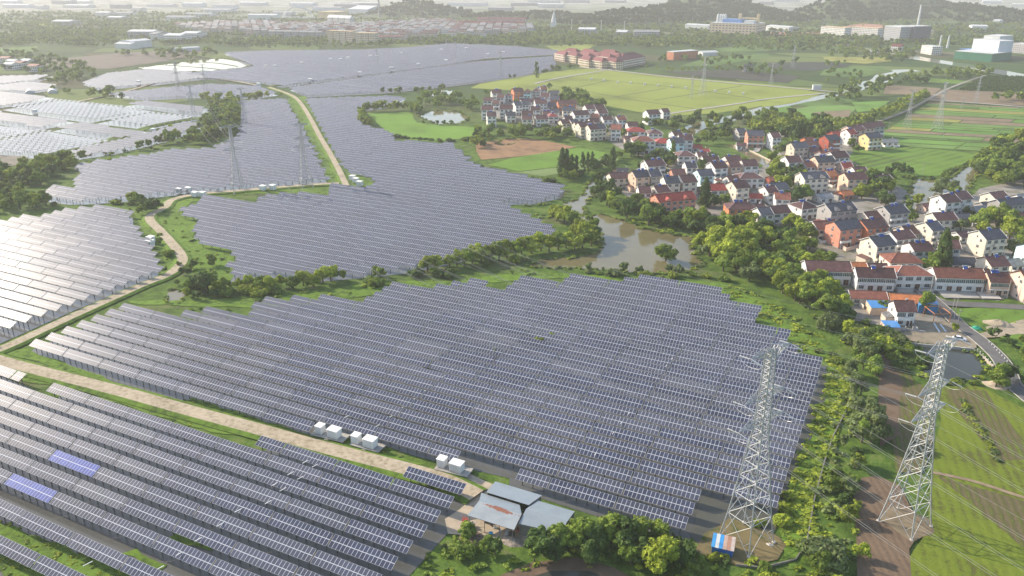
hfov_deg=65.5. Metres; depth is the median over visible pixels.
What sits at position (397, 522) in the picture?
solar table
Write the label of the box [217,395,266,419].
solar table
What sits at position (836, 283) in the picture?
tree
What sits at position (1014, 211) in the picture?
tree
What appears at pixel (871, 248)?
house
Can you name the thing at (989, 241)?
house
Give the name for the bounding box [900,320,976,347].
bare ground
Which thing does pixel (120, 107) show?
tracker rows
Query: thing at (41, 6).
shed
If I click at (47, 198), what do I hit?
tree
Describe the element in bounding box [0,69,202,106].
pale rows
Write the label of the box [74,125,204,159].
solar pond water
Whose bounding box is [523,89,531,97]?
house
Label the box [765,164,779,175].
tree
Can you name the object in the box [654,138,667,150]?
house
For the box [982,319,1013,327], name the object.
sand heap
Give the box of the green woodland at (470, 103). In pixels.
[0,9,1023,572]
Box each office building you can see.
[920,45,942,54]
[1012,43,1023,53]
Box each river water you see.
[528,214,703,273]
[563,173,606,213]
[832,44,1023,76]
[903,166,976,208]
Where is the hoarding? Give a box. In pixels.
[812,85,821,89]
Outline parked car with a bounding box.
[952,335,966,340]
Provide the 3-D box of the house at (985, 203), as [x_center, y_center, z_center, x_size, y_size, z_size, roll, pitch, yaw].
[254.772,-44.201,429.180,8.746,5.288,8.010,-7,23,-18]
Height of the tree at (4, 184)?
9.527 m
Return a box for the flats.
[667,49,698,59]
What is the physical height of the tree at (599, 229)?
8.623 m
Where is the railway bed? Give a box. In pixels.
[607,29,820,41]
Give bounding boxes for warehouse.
[685,23,709,29]
[765,25,798,31]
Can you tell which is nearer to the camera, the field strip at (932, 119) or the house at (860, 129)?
the house at (860, 129)
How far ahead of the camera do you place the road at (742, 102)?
779.79 m
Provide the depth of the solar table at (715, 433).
215.75 m
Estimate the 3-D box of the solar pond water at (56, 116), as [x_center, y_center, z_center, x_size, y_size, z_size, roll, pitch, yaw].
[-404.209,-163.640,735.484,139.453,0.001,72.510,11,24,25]
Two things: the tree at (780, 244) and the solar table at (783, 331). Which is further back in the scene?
the tree at (780, 244)
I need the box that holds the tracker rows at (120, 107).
[0,98,190,153]
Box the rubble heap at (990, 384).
[982,381,1010,390]
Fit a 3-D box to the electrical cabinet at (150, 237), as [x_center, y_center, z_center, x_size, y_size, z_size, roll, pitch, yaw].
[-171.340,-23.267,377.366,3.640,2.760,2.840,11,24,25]
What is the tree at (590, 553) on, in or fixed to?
on the ground at (880, 464)
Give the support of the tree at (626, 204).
on the ground at (880, 464)
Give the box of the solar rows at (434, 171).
[0,43,761,575]
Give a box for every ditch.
[541,84,694,108]
[657,85,741,99]
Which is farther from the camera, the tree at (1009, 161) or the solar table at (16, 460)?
the tree at (1009, 161)
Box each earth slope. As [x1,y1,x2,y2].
[770,31,819,34]
[843,23,882,27]
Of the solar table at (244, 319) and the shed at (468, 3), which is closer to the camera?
the solar table at (244, 319)
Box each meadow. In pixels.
[849,147,973,175]
[953,307,1023,347]
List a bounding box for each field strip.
[882,137,964,145]
[883,132,983,140]
[883,135,949,140]
[885,129,942,134]
[889,127,931,130]
[894,124,998,131]
[897,123,992,128]
[898,143,957,148]
[900,120,949,124]
[903,117,960,122]
[908,114,1012,121]
[912,111,994,117]
[917,109,1023,116]
[920,107,1023,114]
[924,105,976,108]
[926,104,989,107]
[929,103,1019,107]
[932,129,1013,134]
[944,133,1016,138]
[949,139,988,142]
[950,123,1023,128]
[956,146,981,150]
[960,120,1023,125]
[961,142,995,147]
[979,108,1023,111]
[991,107,1023,109]
[993,115,1023,119]
[993,128,1015,130]
[1013,120,1023,122]
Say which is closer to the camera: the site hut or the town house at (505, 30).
the site hut
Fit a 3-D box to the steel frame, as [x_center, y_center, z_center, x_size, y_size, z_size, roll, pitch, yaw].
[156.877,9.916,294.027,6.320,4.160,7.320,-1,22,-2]
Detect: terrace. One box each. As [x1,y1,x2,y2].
[938,291,979,297]
[977,292,1001,298]
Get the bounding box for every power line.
[223,144,742,405]
[234,163,733,433]
[237,141,750,360]
[240,127,781,342]
[244,144,758,382]
[250,156,775,409]
[295,150,908,424]
[296,143,914,398]
[311,146,945,405]
[316,129,946,337]
[318,143,927,354]
[325,149,948,382]
[738,435,937,575]
[744,408,994,575]
[752,361,1022,519]
[784,412,1022,570]
[785,390,1021,538]
[793,346,1017,468]
[911,423,1023,492]
[919,400,1023,459]
[947,406,1022,448]
[950,383,1023,422]
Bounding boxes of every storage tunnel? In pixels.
[25,88,34,93]
[48,88,56,93]
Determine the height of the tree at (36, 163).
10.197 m
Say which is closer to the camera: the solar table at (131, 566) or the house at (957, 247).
the solar table at (131, 566)
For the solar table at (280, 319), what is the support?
on the solar pond water at (478, 462)
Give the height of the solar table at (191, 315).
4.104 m
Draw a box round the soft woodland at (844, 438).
[585,125,1002,462]
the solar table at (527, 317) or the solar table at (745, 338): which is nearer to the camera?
the solar table at (745, 338)
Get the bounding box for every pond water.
[0,77,51,84]
[0,97,50,107]
[0,119,73,130]
[0,126,33,136]
[0,132,101,158]
[0,215,157,342]
[0,377,469,575]
[1,86,62,93]
[5,101,152,122]
[31,285,826,540]
[48,111,325,204]
[52,128,145,139]
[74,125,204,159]
[82,78,204,89]
[98,113,196,129]
[108,94,277,100]
[123,105,208,116]
[139,58,248,71]
[166,289,184,300]
[194,100,563,281]
[203,54,553,87]
[290,66,554,97]
[419,111,467,123]
[430,89,452,96]
[536,571,600,575]
[919,347,985,380]
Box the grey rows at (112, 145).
[0,101,204,156]
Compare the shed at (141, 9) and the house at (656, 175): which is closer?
the house at (656, 175)
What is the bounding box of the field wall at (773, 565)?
[736,389,850,568]
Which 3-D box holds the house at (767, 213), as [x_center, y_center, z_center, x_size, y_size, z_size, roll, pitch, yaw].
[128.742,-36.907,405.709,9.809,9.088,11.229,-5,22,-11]
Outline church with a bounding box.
[551,12,556,26]
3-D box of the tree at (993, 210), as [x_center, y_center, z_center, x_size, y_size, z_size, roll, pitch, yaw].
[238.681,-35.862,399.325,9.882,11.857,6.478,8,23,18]
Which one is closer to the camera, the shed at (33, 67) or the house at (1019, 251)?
the house at (1019, 251)
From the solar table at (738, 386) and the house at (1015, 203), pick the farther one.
the house at (1015, 203)
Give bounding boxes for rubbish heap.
[459,532,484,545]
[501,535,523,546]
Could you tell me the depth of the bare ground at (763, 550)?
179.37 m
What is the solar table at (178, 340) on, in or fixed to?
on the solar pond water at (478, 462)
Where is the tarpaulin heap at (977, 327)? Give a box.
[971,325,982,330]
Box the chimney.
[917,5,921,24]
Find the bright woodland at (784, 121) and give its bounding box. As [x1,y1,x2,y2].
[2,65,1023,575]
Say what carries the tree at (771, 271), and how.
on the ground at (880, 464)
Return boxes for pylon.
[170,61,181,90]
[186,85,197,121]
[199,64,207,91]
[219,124,245,193]
[236,88,247,123]
[291,123,313,188]
[689,75,694,98]
[697,55,708,96]
[720,340,801,557]
[769,63,773,84]
[789,44,796,68]
[876,336,971,540]
[902,90,916,129]
[931,82,949,130]
[972,77,982,103]
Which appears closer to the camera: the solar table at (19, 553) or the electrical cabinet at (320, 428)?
the solar table at (19, 553)
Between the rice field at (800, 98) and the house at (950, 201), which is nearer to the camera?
the house at (950, 201)
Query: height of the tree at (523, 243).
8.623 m
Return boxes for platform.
[310,430,349,442]
[349,441,385,452]
[434,463,473,477]
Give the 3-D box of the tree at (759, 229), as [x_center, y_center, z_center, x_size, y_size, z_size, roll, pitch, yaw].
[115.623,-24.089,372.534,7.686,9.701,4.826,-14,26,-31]
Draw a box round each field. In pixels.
[0,46,37,52]
[0,155,27,165]
[42,50,201,68]
[368,111,491,141]
[472,68,809,115]
[476,139,573,159]
[489,148,607,170]
[512,158,618,175]
[546,44,595,50]
[660,70,799,82]
[681,54,769,65]
[714,45,802,51]
[762,91,824,106]
[768,62,850,70]
[778,106,812,118]
[790,97,858,105]
[797,105,855,118]
[813,110,850,116]
[820,66,891,77]
[824,57,890,63]
[852,101,888,111]
[854,476,912,575]
[883,85,940,95]
[892,370,934,471]
[910,386,1023,575]
[921,78,971,83]
[928,89,1023,105]
[937,476,1023,547]
[946,389,1023,460]
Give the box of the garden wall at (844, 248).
[841,244,859,250]
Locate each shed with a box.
[0,0,22,3]
[0,56,15,62]
[2,4,33,7]
[3,62,20,69]
[5,59,20,61]
[14,61,29,68]
[20,58,35,62]
[26,64,44,71]
[34,5,49,8]
[51,0,76,3]
[51,20,80,25]
[63,4,95,7]
[77,0,93,3]
[94,11,115,17]
[106,16,128,20]
[109,4,131,8]
[114,11,136,15]
[114,42,141,48]
[119,38,151,47]
[127,29,162,37]
[130,7,146,11]
[147,4,177,6]
[149,31,170,40]
[163,33,191,42]
[166,15,198,20]
[172,46,199,51]
[182,2,206,6]
[182,31,206,39]
[185,12,216,16]
[204,8,237,13]
[212,4,239,8]
[239,2,268,5]
[248,14,279,19]
[272,11,295,15]
[289,2,317,6]
[312,6,345,10]
[334,3,361,7]
[352,2,377,5]
[448,2,487,5]
[467,493,521,538]
[486,481,541,505]
[487,6,513,10]
[511,2,539,5]
[518,501,574,535]
[528,0,560,2]
[538,3,564,7]
[563,0,589,2]
[578,27,596,34]
[605,0,626,2]
[616,30,629,36]
[634,30,659,37]
[698,50,717,55]
[759,1,773,4]
[774,0,799,1]
[865,300,888,314]
[880,320,900,331]
[917,300,938,312]
[969,24,987,31]
[982,0,1001,3]
[993,19,1003,22]
[1011,3,1023,6]
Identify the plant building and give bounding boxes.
[883,25,911,41]
[902,25,931,41]
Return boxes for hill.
[366,0,466,17]
[457,13,571,20]
[538,0,1023,27]
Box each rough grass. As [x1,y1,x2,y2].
[4,348,429,465]
[10,374,236,434]
[109,187,328,280]
[128,272,849,574]
[287,96,374,186]
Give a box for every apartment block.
[268,30,276,35]
[276,30,283,38]
[283,30,291,38]
[291,30,299,36]
[299,30,306,38]
[307,31,314,36]
[314,31,324,36]
[326,30,333,42]
[327,15,333,20]
[333,15,339,21]
[333,30,342,41]
[339,15,345,21]
[339,30,346,43]
[344,15,353,21]
[345,31,355,42]
[355,32,362,43]
[362,32,370,44]
[368,32,378,44]
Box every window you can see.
[843,273,851,276]
[857,278,866,281]
[876,279,885,282]
[886,279,894,282]
[897,313,905,316]
[924,277,931,280]
[936,279,945,282]
[946,279,955,282]
[956,279,965,282]
[965,280,975,283]
[975,280,984,283]
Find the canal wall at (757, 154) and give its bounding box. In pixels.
[734,145,770,160]
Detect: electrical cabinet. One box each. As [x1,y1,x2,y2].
[144,239,154,245]
[145,235,155,241]
[175,187,183,192]
[185,186,191,192]
[191,191,198,196]
[198,191,206,196]
[259,185,266,190]
[268,184,275,189]
[314,422,325,434]
[326,425,341,439]
[350,431,361,444]
[352,177,358,182]
[355,180,362,185]
[362,434,377,448]
[436,454,447,468]
[449,457,464,473]
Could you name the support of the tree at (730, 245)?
on the ground at (880, 464)
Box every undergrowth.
[0,58,1015,575]
[9,60,992,575]
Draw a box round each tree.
[0,181,12,188]
[11,190,27,209]
[15,162,33,170]
[16,169,31,184]
[26,192,41,207]
[28,170,49,184]
[29,159,47,168]
[37,189,52,205]
[43,154,57,162]
[181,278,197,287]
[189,271,210,292]
[207,270,217,289]
[241,274,254,284]
[253,275,263,282]
[263,275,278,285]
[285,276,299,287]
[295,270,308,285]
[303,273,321,286]
[314,266,329,282]
[322,264,337,281]
[418,255,437,271]
[429,255,444,268]
[442,254,456,267]
[450,248,462,265]
[453,248,473,265]
[457,520,476,539]
[468,244,481,263]
[471,242,489,260]
[479,534,492,552]
[482,244,494,255]
[485,536,502,553]
[491,240,505,259]
[500,238,514,258]
[510,240,523,254]
[516,237,528,254]
[522,235,543,253]
[524,525,562,555]
[527,544,540,561]
[534,231,548,250]
[541,533,566,561]
[544,234,556,251]
[547,204,564,220]
[550,522,577,546]
[551,231,567,249]
[554,205,571,223]
[556,148,568,176]
[562,231,572,248]
[565,148,569,166]
[565,210,580,223]
[566,235,584,250]
[566,515,595,544]
[569,218,589,234]
[574,228,592,248]
[576,220,595,233]
[578,538,599,564]
[581,522,610,549]
[585,214,599,225]
[589,180,606,196]
[589,229,598,246]
[594,225,601,241]
[597,511,620,543]
[598,185,616,204]
[606,190,615,207]
[614,515,639,546]
[618,542,640,563]
[620,198,636,218]
[623,142,639,156]
[631,193,645,201]
[633,515,650,538]
[634,534,650,565]
[635,140,647,155]
[639,203,659,225]
[640,198,650,203]
[640,534,680,573]
[648,201,662,207]
[648,518,670,539]
[651,206,667,223]
[654,243,678,260]
[660,150,677,166]
[661,214,673,226]
[666,209,680,218]
[666,540,694,567]
[674,538,698,568]
[681,554,706,575]
[682,206,701,220]
[683,205,707,219]
[687,220,704,232]
[691,231,708,245]
[697,176,712,207]
[702,232,721,255]
[705,215,725,225]
[705,224,726,243]
[706,222,714,231]
[710,238,733,256]
[714,252,733,271]
[718,239,750,267]
[719,230,745,240]
[720,213,732,223]
[724,219,736,227]
[725,223,734,231]
[727,248,751,272]
[729,225,749,239]
[732,214,747,225]
[734,221,756,233]
[734,238,758,250]
[734,248,761,263]
[739,261,762,281]
[744,210,758,221]
[744,221,758,228]
[746,229,761,242]
[751,249,768,258]
[752,238,761,249]
[757,226,765,240]
[757,249,775,264]
[758,218,776,229]
[759,258,772,277]
[762,226,777,243]
[764,264,782,282]
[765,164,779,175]
[770,244,778,252]
[771,239,791,251]
[772,257,787,269]
[772,269,796,293]
[774,175,790,181]
[774,227,788,238]
[776,254,787,262]
[777,161,787,170]
[777,277,794,295]
[779,229,796,245]
[781,212,804,227]
[782,227,796,232]
[783,262,804,273]
[783,276,804,300]
[787,165,802,182]
[788,270,801,276]
[790,239,805,249]
[791,185,807,201]
[792,250,806,262]
[794,284,809,303]
[795,217,803,234]
[795,273,811,283]
[795,280,818,299]
[796,222,819,236]
[797,236,810,247]
[799,251,817,260]
[799,281,813,301]
[801,184,814,198]
[803,237,818,250]
[804,271,816,279]
[809,550,834,572]
[810,277,832,298]
[810,294,843,312]
[813,269,824,278]
[813,269,828,276]
[813,280,831,300]
[814,249,822,258]
[818,251,838,260]
[823,474,841,491]
[825,277,842,290]
[827,465,844,476]
[835,492,853,507]
[837,293,853,306]
[837,302,856,319]
[839,328,869,345]
[839,504,859,523]
[840,475,861,495]
[842,319,854,331]
[843,359,858,375]
[845,411,864,437]
[847,370,864,392]
[848,326,869,332]
[848,396,865,412]
[850,446,864,460]
[850,452,866,468]
[851,336,879,353]
[851,542,871,557]
[852,182,871,198]
[852,341,869,354]
[852,353,868,369]
[854,411,895,442]
[857,418,871,442]
[859,378,869,394]
[863,403,885,417]
[865,169,877,183]
[865,179,880,195]
[865,343,877,357]
[865,395,886,411]
[866,354,884,376]
[867,337,880,347]
[868,167,879,173]
[873,175,891,188]
[873,188,888,203]
[877,179,896,190]
[878,193,895,204]
[884,166,893,175]
[919,290,935,313]
[921,256,940,267]
[927,251,946,264]
[934,177,946,191]
[935,227,953,266]
[943,180,959,189]
[950,235,952,256]
[952,219,971,230]
[968,210,992,224]
[969,152,987,167]
[972,159,987,174]
[975,147,989,152]
[975,220,993,229]
[978,205,999,220]
[981,150,1000,155]
[981,154,997,161]
[983,162,1000,178]
[986,201,1011,223]
[987,158,1003,169]
[987,369,1010,386]
[990,133,1005,146]
[990,150,1002,157]
[991,157,1007,170]
[991,362,1011,375]
[995,217,1003,225]
[997,134,1014,141]
[998,144,1017,151]
[998,152,1012,159]
[999,168,1018,184]
[999,208,1020,220]
[1001,158,1014,169]
[1002,215,1023,239]
[1003,214,1023,224]
[1003,361,1019,377]
[1004,238,1022,255]
[1008,161,1023,171]
[1010,151,1020,162]
[1014,128,1023,141]
[1014,228,1023,240]
[1016,169,1023,178]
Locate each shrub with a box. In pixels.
[217,285,234,296]
[236,283,253,294]
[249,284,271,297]
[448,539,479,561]
[604,542,622,561]
[669,531,682,539]
[759,571,771,575]
[772,513,793,527]
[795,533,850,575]
[814,310,842,329]
[839,472,861,482]
[868,324,900,335]
[870,333,898,351]
[877,331,912,351]
[894,340,913,353]
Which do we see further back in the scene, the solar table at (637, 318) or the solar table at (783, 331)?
the solar table at (637, 318)
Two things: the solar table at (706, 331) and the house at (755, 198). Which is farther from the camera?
the house at (755, 198)
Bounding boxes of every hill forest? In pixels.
[366,0,1023,24]
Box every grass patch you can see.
[0,524,129,575]
[0,554,45,575]
[122,548,166,569]
[169,533,212,550]
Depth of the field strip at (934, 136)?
620.77 m
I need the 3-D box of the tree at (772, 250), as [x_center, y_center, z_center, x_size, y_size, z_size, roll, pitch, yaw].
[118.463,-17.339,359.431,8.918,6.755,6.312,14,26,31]
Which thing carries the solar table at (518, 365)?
on the solar pond water at (478, 462)
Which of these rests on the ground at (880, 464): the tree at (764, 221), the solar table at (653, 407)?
the tree at (764, 221)
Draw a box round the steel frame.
[923,306,950,321]
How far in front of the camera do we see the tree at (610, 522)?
175.63 m
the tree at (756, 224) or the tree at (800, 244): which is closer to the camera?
the tree at (800, 244)
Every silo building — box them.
[972,38,1013,51]
[984,34,1013,39]
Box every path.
[75,84,149,101]
[204,77,255,84]
[933,471,1023,498]
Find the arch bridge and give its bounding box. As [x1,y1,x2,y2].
[281,6,314,17]
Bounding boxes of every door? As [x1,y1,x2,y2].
[843,279,848,284]
[867,285,873,290]
[876,286,882,290]
[905,320,912,325]
[946,286,952,290]
[975,287,981,292]
[995,290,1001,295]
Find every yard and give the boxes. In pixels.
[445,474,527,541]
[481,94,664,158]
[622,145,1023,300]
[845,288,948,324]
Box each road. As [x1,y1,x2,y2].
[0,182,338,353]
[0,354,486,504]
[37,136,129,155]
[71,116,201,155]
[266,87,351,185]
[269,55,552,86]
[536,69,611,82]
[578,67,842,92]
[670,93,823,113]
[753,143,781,155]
[878,75,985,120]
[914,288,1023,401]
[923,98,1023,106]
[940,300,1023,309]
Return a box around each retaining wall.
[912,342,974,350]
[974,350,993,367]
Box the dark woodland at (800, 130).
[0,10,1023,379]
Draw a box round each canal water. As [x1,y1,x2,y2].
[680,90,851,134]
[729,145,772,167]
[849,69,916,90]
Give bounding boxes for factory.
[709,13,765,34]
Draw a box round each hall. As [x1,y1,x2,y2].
[318,11,347,20]
[348,5,380,14]
[954,49,1011,61]
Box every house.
[197,26,204,31]
[204,26,210,32]
[211,27,217,32]
[218,27,224,33]
[224,27,232,34]
[231,24,238,29]
[239,28,245,35]
[245,28,252,35]
[253,28,260,35]
[261,29,268,36]
[399,32,407,40]
[412,31,419,38]
[420,31,428,39]
[429,32,436,39]
[441,29,448,34]
[448,31,456,36]
[476,29,483,32]
[481,105,493,119]
[483,97,493,104]
[485,29,491,34]
[486,110,496,126]
[490,88,501,99]
[491,100,500,109]
[493,28,500,35]
[496,94,505,103]
[499,105,512,119]
[502,28,509,34]
[505,111,515,122]
[506,92,512,101]
[510,27,517,32]
[510,87,523,100]
[512,101,522,115]
[518,27,525,32]
[519,97,533,108]
[521,100,529,110]
[521,110,533,121]
[521,114,532,125]
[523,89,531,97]
[527,26,534,30]
[530,105,540,115]
[532,86,540,97]
[533,98,547,113]
[533,115,548,126]
[539,85,547,92]
[540,93,549,101]
[542,109,550,114]
[547,101,556,108]
[547,111,558,123]
[548,90,559,100]
[550,95,559,101]
[550,108,559,115]
[554,50,568,61]
[556,100,576,113]
[558,119,570,130]
[562,105,575,116]
[562,114,572,119]
[564,48,580,52]
[567,51,582,62]
[569,110,589,121]
[569,119,578,128]
[572,121,582,132]
[575,122,586,138]
[578,55,592,67]
[579,51,595,57]
[581,48,597,52]
[582,104,595,113]
[585,123,598,140]
[587,118,600,123]
[589,51,600,55]
[590,113,599,119]
[591,56,607,68]
[594,104,605,109]
[594,109,607,116]
[597,52,614,58]
[597,123,606,140]
[600,49,619,53]
[600,115,613,126]
[605,171,628,189]
[606,57,623,69]
[611,124,621,140]
[613,114,626,127]
[613,166,628,171]
[615,52,637,56]
[615,54,645,67]
[622,135,637,142]
[625,121,637,128]
[626,127,645,135]
[626,168,650,192]
[630,136,655,153]
[635,186,651,198]
[640,157,666,175]
[642,109,660,124]
[646,127,662,138]
[648,168,662,185]
[650,191,696,210]
[651,183,671,195]
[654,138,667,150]
[659,108,669,119]
[660,174,680,192]
[666,136,684,151]
[668,129,682,136]
[669,168,686,175]
[674,151,696,165]
[676,133,693,151]
[679,174,698,198]
[682,160,697,174]
[692,144,702,152]
[693,168,714,186]
[694,150,708,163]
[696,186,700,195]
[697,154,719,168]
[698,147,710,152]
[705,159,728,178]
[710,183,726,201]
[714,174,728,182]
[721,154,741,161]
[723,175,740,185]
[723,199,755,215]
[725,179,750,201]
[726,160,741,175]
[732,128,745,140]
[732,171,764,188]
[736,142,746,150]
[739,159,759,173]
[743,64,753,71]
[744,130,764,147]
[748,191,762,203]
[751,207,774,221]
[754,202,765,206]
[757,184,778,204]
[763,181,792,200]
[765,132,781,149]
[765,176,774,183]
[766,204,791,226]
[773,190,790,204]
[780,155,802,174]
[785,140,809,160]
[788,199,817,219]
[793,171,829,193]
[800,137,814,141]
[800,260,853,284]
[802,139,819,146]
[802,159,816,171]
[804,218,835,243]
[807,145,819,158]
[809,154,835,170]
[811,192,836,204]
[813,149,831,155]
[814,200,858,220]
[819,134,840,150]
[823,168,838,187]
[823,218,863,248]
[825,151,849,169]
[826,130,840,137]
[827,147,839,151]
[834,190,854,200]
[835,160,853,176]
[837,170,868,195]
[840,127,857,146]
[841,125,865,141]
[845,290,888,305]
[846,166,867,171]
[850,265,897,291]
[851,262,867,266]
[856,123,874,132]
[856,210,883,219]
[856,233,897,262]
[858,132,883,150]
[858,216,888,238]
[865,121,884,136]
[866,260,888,267]
[874,202,910,231]
[875,174,897,192]
[878,252,924,266]
[880,298,917,330]
[881,137,899,146]
[883,228,916,252]
[885,265,933,292]
[887,293,921,306]
[891,44,903,51]
[892,223,920,238]
[900,239,934,259]
[914,219,944,250]
[915,202,929,213]
[924,210,958,230]
[926,265,987,292]
[928,191,961,212]
[937,239,961,256]
[945,189,973,212]
[948,257,975,267]
[951,230,968,243]
[955,213,976,226]
[965,227,1008,258]
[971,205,986,213]
[973,201,987,206]
[975,253,1011,273]
[979,190,1009,201]
[983,269,1012,296]
[987,196,1023,211]
[1007,258,1023,271]
[1008,267,1023,302]
[1010,193,1023,196]
[1013,243,1023,261]
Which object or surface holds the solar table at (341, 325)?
on the solar pond water at (478, 462)
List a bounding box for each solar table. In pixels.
[0,308,31,325]
[0,317,15,330]
[0,365,16,381]
[0,379,33,402]
[0,394,15,411]
[0,410,33,435]
[0,428,13,446]
[0,447,33,474]
[0,468,11,486]
[0,499,25,525]
[0,535,40,567]
[4,473,56,505]
[7,434,55,462]
[8,400,53,425]
[10,371,25,385]
[12,302,47,319]
[17,511,74,547]
[26,461,79,492]
[27,424,75,451]
[28,391,72,415]
[29,339,67,358]
[31,555,85,575]
[45,332,82,351]
[46,383,90,406]
[47,414,94,440]
[48,450,100,479]
[49,492,105,526]
[61,326,98,344]
[63,349,102,369]
[66,533,127,571]
[67,404,113,430]
[69,439,119,467]
[72,479,127,512]
[76,320,113,337]
[79,342,118,361]
[85,395,131,420]
[88,428,138,456]
[90,314,127,331]
[93,467,147,498]
[94,335,133,354]
[98,359,140,381]
[98,513,158,549]
[105,308,141,324]
[107,418,156,445]
[109,329,148,347]
[113,455,167,486]
[114,352,155,372]
[119,303,154,317]
[120,499,179,533]
[120,557,171,575]
[123,323,161,340]
[125,409,173,435]
[129,345,170,365]
[133,444,185,473]
[136,371,180,393]
[137,317,175,333]
[141,485,199,519]
[144,339,184,357]
[151,311,189,326]
[151,363,194,384]
[151,433,203,461]
[151,535,215,573]
[158,332,198,350]
[161,473,218,505]
[166,356,209,374]
[168,423,220,450]
[171,326,211,343]
[173,519,236,556]
[175,383,221,406]
[180,310,201,321]
[180,349,223,367]
[180,461,236,492]
[185,320,224,336]
[191,374,236,396]
[193,505,255,540]
[194,342,236,360]
[198,314,236,329]
[198,449,253,479]
[202,306,230,318]
[205,367,250,388]
[208,335,249,353]
[209,559,258,575]
[212,492,273,525]
[215,438,269,466]
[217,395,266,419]
[219,359,263,379]
[221,329,261,346]
[227,312,266,327]
[230,479,290,511]
[230,542,297,575]
[232,386,280,408]
[233,323,274,339]
[233,352,277,371]
[246,345,289,362]
[247,378,294,400]
[248,309,278,321]
[248,466,307,498]
[249,527,315,564]
[255,436,285,455]
[259,338,301,356]
[260,370,307,391]
[262,408,314,433]
[263,321,304,337]
[265,455,322,485]
[268,512,333,548]
[270,332,313,349]
[274,363,319,383]
[275,315,315,330]
[277,399,327,422]
[280,444,337,473]
[285,498,349,533]
[286,310,326,323]
[286,355,331,375]
[290,391,341,414]
[297,304,336,319]
[298,348,343,367]
[301,330,344,345]
[302,485,364,518]
[304,382,353,402]
[310,342,354,360]
[310,550,381,575]
[312,324,354,341]
[316,374,365,395]
[318,472,379,504]
[323,318,364,335]
[324,413,377,435]
[328,534,397,572]
[329,366,376,386]
[333,460,393,491]
[334,312,374,326]
[337,404,390,428]
[340,359,387,378]
[341,340,386,356]
[344,307,384,321]
[345,519,412,556]
[350,395,401,418]
[352,333,396,349]
[352,352,398,370]
[360,505,427,540]
[362,327,406,342]
[362,386,413,407]
[373,321,415,336]
[374,378,423,398]
[375,428,431,455]
[375,491,440,525]
[383,315,425,330]
[384,350,431,368]
[385,370,434,390]
[387,418,442,443]
[389,478,453,511]
[391,309,433,323]
[394,343,440,360]
[395,362,444,382]
[399,408,454,433]
[401,304,441,317]
[403,466,465,495]
[404,336,449,352]
[410,399,464,422]
[413,330,458,345]
[421,390,474,412]
[423,324,466,339]
[428,443,460,459]
[429,361,478,378]
[432,318,475,332]
[432,382,484,403]
[438,353,486,371]
[440,312,483,326]
[440,433,499,461]
[442,374,493,394]
[447,346,495,363]
[448,307,491,320]
[451,422,509,448]
[456,339,503,355]
[462,413,519,437]
[465,333,511,349]
[472,403,528,427]
[474,327,519,342]
[475,372,527,391]
[482,321,526,335]
[482,394,537,417]
[485,364,535,383]
[489,315,533,329]
[491,386,545,407]
[494,357,543,375]
[497,309,540,323]
[497,449,559,477]
[502,350,551,367]
[507,438,568,465]
[510,343,558,359]
[516,468,550,491]
[517,427,577,453]
[518,336,565,352]
[525,308,568,321]
[525,330,572,345]
[526,384,580,404]
[526,417,585,442]
[532,302,575,315]
[532,324,579,338]
[534,376,588,396]
[535,408,593,432]
[539,318,585,332]
[542,368,594,388]
[544,399,600,421]
[548,478,616,510]
[550,360,601,379]
[557,353,608,371]
[558,466,624,497]
[564,346,614,365]
[567,454,632,484]
[568,316,613,330]
[571,339,620,358]
[574,310,619,325]
[575,443,639,472]
[578,333,626,351]
[579,397,636,417]
[580,305,625,320]
[584,326,632,343]
[584,432,646,460]
[587,388,643,412]
[592,422,653,449]
[593,380,649,403]
[600,412,660,436]
[601,372,655,394]
[607,364,660,386]
[613,325,661,340]
[613,357,666,378]
[615,497,688,532]
[619,319,666,337]
[619,349,671,370]
[623,484,694,516]
[624,313,671,331]
[625,343,676,363]
[630,307,675,324]
[631,336,681,355]
[631,472,700,501]
[635,302,680,319]
[636,410,696,433]
[638,460,706,488]
[642,401,702,422]
[646,448,712,475]
[649,392,706,413]
[652,437,717,463]
[654,383,711,403]
[659,427,723,451]
[660,375,716,394]
[661,334,711,350]
[666,328,715,343]
[666,367,721,386]
[671,322,719,336]
[671,360,725,378]
[675,316,723,330]
[676,353,729,370]
[680,310,727,324]
[681,346,733,362]
[684,305,730,318]
[696,424,759,449]
[701,415,764,437]
[706,405,768,426]
[706,477,779,507]
[711,344,764,360]
[711,396,772,416]
[712,465,783,494]
[715,337,766,352]
[716,388,775,407]
[717,454,787,481]
[719,331,770,346]
[721,379,778,399]
[723,325,773,340]
[723,442,790,468]
[725,371,782,390]
[727,319,776,333]
[729,364,785,382]
[731,313,755,322]
[733,356,788,374]
[734,307,758,316]
[761,440,795,457]
[764,430,798,446]
[765,356,819,371]
[768,347,822,364]
[770,420,801,435]
[771,341,797,351]
[772,410,804,424]
[774,334,787,342]
[776,400,807,415]
[777,328,790,336]
[779,392,810,405]
[783,383,813,397]
[786,375,815,388]
[789,367,818,380]
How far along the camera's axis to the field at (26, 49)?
1309.23 m
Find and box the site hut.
[711,533,735,556]
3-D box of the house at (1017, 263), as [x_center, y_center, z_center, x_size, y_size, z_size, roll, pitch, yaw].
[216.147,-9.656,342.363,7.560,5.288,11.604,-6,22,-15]
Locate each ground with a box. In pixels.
[0,0,1023,575]
[500,558,627,575]
[690,368,826,543]
[696,518,785,564]
[878,354,903,446]
[878,504,934,541]
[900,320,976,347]
[981,319,1023,337]

